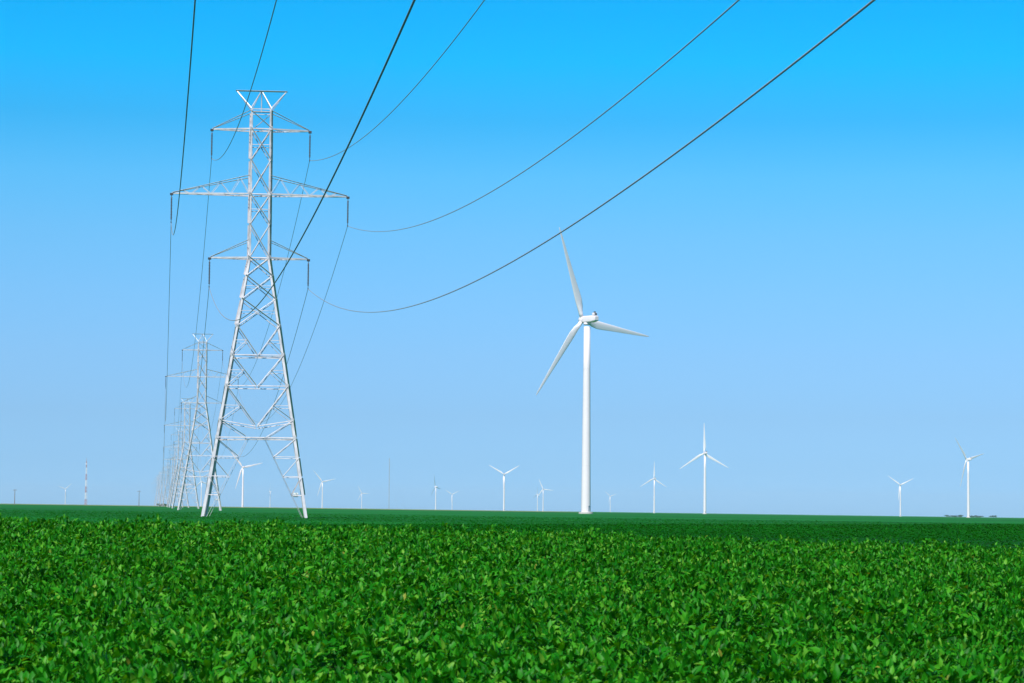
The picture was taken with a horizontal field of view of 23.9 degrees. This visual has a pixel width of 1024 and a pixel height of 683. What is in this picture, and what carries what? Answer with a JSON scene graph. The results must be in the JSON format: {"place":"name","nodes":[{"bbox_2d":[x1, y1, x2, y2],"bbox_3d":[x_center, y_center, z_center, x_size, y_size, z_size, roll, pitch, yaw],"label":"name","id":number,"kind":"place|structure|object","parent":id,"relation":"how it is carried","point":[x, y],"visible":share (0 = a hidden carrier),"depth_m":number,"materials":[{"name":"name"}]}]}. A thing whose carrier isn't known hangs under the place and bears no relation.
{"place":"outdoors","nodes":[
{"label":"outdoors","id":0,"kind":"place"},
{"bbox_2d":[30,504,555,511],"bbox_3d":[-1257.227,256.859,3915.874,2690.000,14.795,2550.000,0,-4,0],"label":"wheat field","id":1,"kind":"structure","parent":0,"point":[272,507],"depth_m":3516.55,"materials":[{"name":"green plant"}]},
{"bbox_2d":[0,503,1023,682],"bbox_3d":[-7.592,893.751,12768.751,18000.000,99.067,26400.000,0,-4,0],"label":"ground","id":2,"kind":"structure","parent":0,"point":[607,512],"depth_m":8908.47,"materials":[{"name":"green plant"}]},
{"bbox_2d":[85,458,86,504],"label":"radio mast","id":3,"kind":"object","parent":2,"relation":"on","point":[85,483],"visible":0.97,"depth_m":4620.74,"materials":[{"name":"metal"}]},
{"bbox_2d":[153,472,164,505],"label":"transmission tower","id":4,"kind":"structure","parent":2,"relation":"on","point":[159,487],"depth_m":2850.69,"materials":[{"name":"metal"}]},
{"bbox_2d":[159,470,171,504],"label":"transmission tower","id":5,"kind":"structure","parent":2,"relation":"on","point":[164,484],"depth_m":2522.85,"materials":[{"name":"metal"}]},
{"bbox_2d":[162,462,172,506],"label":"transmission tower","id":6,"kind":"structure","parent":2,"relation":"on","point":[166,486],"depth_m":2194.86,"materials":[{"name":"metal"}]},
{"bbox_2d":[163,445,184,506],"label":"transmission tower","id":7,"kind":"structure","parent":2,"relation":"on","point":[173,477],"depth_m":1539.23,"materials":[{"name":"metal"}]},
{"bbox_2d":[163,455,184,506],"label":"transmission tower","id":8,"kind":"structure","parent":2,"relation":"on","point":[171,483],"depth_m":1867.25,"materials":[{"name":"metal"}]},
{"bbox_2d":[163,427,196,507],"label":"transmission tower","id":9,"kind":"structure","parent":2,"relation":"on","point":[175,477],"depth_m":1211.17,"materials":[{"name":"metal"}]},
{"bbox_2d":[164,398,205,508],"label":"transmission tower","id":10,"kind":"structure","parent":2,"relation":"on","point":[192,467],"depth_m":883.11,"materials":[{"name":"metal"}]},
{"bbox_2d":[193,471,205,506],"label":"wind turbine","id":11,"kind":"object","parent":2,"relation":"on","point":[201,488],"visible":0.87,"depth_m":7883.40,"materials":[{"name":"white paint"}]},
{"bbox_2d":[165,334,238,510],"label":"transmission tower","id":12,"kind":"structure","parent":2,"relation":"on","point":[192,432],"depth_m":554.96,"materials":[{"name":"metal"}]},
{"bbox_2d":[230,451,260,507],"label":"wind turbine","id":13,"kind":"object","parent":2,"relation":"on","point":[242,469],"visible":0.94,"depth_m":4891.14,"materials":[{"name":"white paint"}]},
{"bbox_2d":[170,90,349,517],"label":"transmission tower","id":14,"kind":"structure","parent":2,"relation":"on","point":[218,440],"depth_m":226.99,"materials":[{"name":"metal"}]},
{"bbox_2d":[153,0,195,492],"bbox_3d":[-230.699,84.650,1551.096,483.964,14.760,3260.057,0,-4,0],"label":"power line","id":15,"kind":"object","parent":14,"relation":"hanging from","point":[180,184],"visible":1,"depth_m":100.97,"materials":[{"name":"black metal"}]},
{"bbox_2d":[159,0,276,475],"bbox_3d":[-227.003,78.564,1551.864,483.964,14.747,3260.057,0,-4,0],"label":"power line","id":16,"kind":"object","parent":14,"relation":"hanging from","point":[209,181],"visible":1,"depth_m":165.81,"materials":[{"name":"black metal"}]},
{"bbox_2d":[154,0,415,493],"bbox_3d":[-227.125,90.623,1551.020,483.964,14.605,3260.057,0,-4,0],"label":"power line","id":17,"kind":"object","parent":14,"relation":"hanging from","point":[391,51],"visible":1,"depth_m":61.77,"materials":[{"name":"black metal"}]},
{"bbox_2d":[180,0,484,474],"bbox_3d":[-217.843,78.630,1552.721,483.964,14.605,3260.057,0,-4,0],"label":"power line","id":18,"kind":"object","parent":14,"relation":"hanging from","point":[349,147],"visible":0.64,"depth_m":163.16,"materials":[{"name":"black metal"}]},
{"bbox_2d":[172,0,738,486],"bbox_3d":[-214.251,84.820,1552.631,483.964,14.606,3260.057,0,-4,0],"label":"power line","id":19,"kind":"object","parent":14,"relation":"hanging from","point":[542,158],"visible":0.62,"depth_m":105.67,"materials":[{"name":"black metal"}]},
{"bbox_2d":[164,0,874,489],"bbox_3d":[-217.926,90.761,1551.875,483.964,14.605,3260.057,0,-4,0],"label":"power line","id":20,"kind":"object","parent":14,"relation":"hanging from","point":[648,172],"visible":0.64,"depth_m":66.06,"materials":[{"name":"black metal"}]},
{"bbox_2d":[313,470,333,507],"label":"wind turbine","id":21,"kind":"object","parent":2,"relation":"on","point":[322,487],"visible":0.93,"depth_m":7384.65,"materials":[{"name":"white paint"}]},
{"bbox_2d":[363,459,396,508],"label":"guyed mast","id":22,"kind":"object","parent":2,"relation":"on","point":[389,480],"visible":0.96,"depth_m":5572.35,"materials":[{"name":"grey metal"}]},
{"bbox_2d":[431,478,439,509],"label":"wind turbine","id":23,"kind":"object","parent":2,"relation":"on","point":[435,487],"visible":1,"depth_m":8480.49,"materials":[{"name":"white paint"}]},
{"bbox_2d":[489,465,517,510],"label":"wind turbine","id":24,"kind":"object","parent":2,"relation":"on","point":[503,485],"visible":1,"depth_m":5362.50,"materials":[{"name":"white paint"}]},
{"bbox_2d":[0,504,1023,525],"bbox_3d":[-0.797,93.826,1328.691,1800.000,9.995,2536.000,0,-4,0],"label":"crop field","id":25,"kind":"structure","parent":2,"relation":"on","point":[90,513],"depth_m":344.50,"materials":[{"name":"green plant"}]},
{"bbox_2d":[40,522,1023,549],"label":"dark crop field","id":26,"kind":"structure","parent":2,"relation":"on","point":[1007,535],"depth_m":131.71,"materials":[{"name":"green plant"}]},
{"bbox_2d":[538,480,547,510],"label":"wind turbine","id":27,"kind":"object","parent":2,"relation":"on","point":[543,489],"visible":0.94,"depth_m":8881.90,"materials":[{"name":"white paint"}]},
{"bbox_2d":[536,227,648,513],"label":"wind turbine","id":28,"kind":"object","parent":2,"relation":"on","point":[592,320],"visible":0.94,"depth_m":1001.68,"materials":[{"name":"white paint"}]},
{"bbox_2d":[640,461,665,512],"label":"wind turbine","id":29,"kind":"object","parent":2,"relation":"on","point":[654,488],"visible":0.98,"depth_m":5688.57,"materials":[{"name":"white paint"}]},
{"bbox_2d":[680,425,727,513],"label":"wind turbine","id":30,"kind":"object","parent":2,"relation":"on","point":[712,458],"visible":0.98,"depth_m":3219.20,"materials":[{"name":"white paint"}]},
{"bbox_2d":[890,477,911,516],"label":"wind turbine","id":31,"kind":"object","parent":2,"relation":"on","point":[900,493],"visible":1,"depth_m":6228.36,"materials":[{"name":"white paint"}]},
{"bbox_2d":[955,438,983,517],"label":"wind turbine","id":32,"kind":"object","parent":2,"relation":"on","point":[968,496],"visible":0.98,"depth_m":3357.18,"materials":[{"name":"white paint"}]},
{"bbox_2d":[0,0,1023,517],"label":"sky","id":33,"kind":"structure","parent":0,"point":[827,281],"materials":[{"name":"blue"}]}
]}

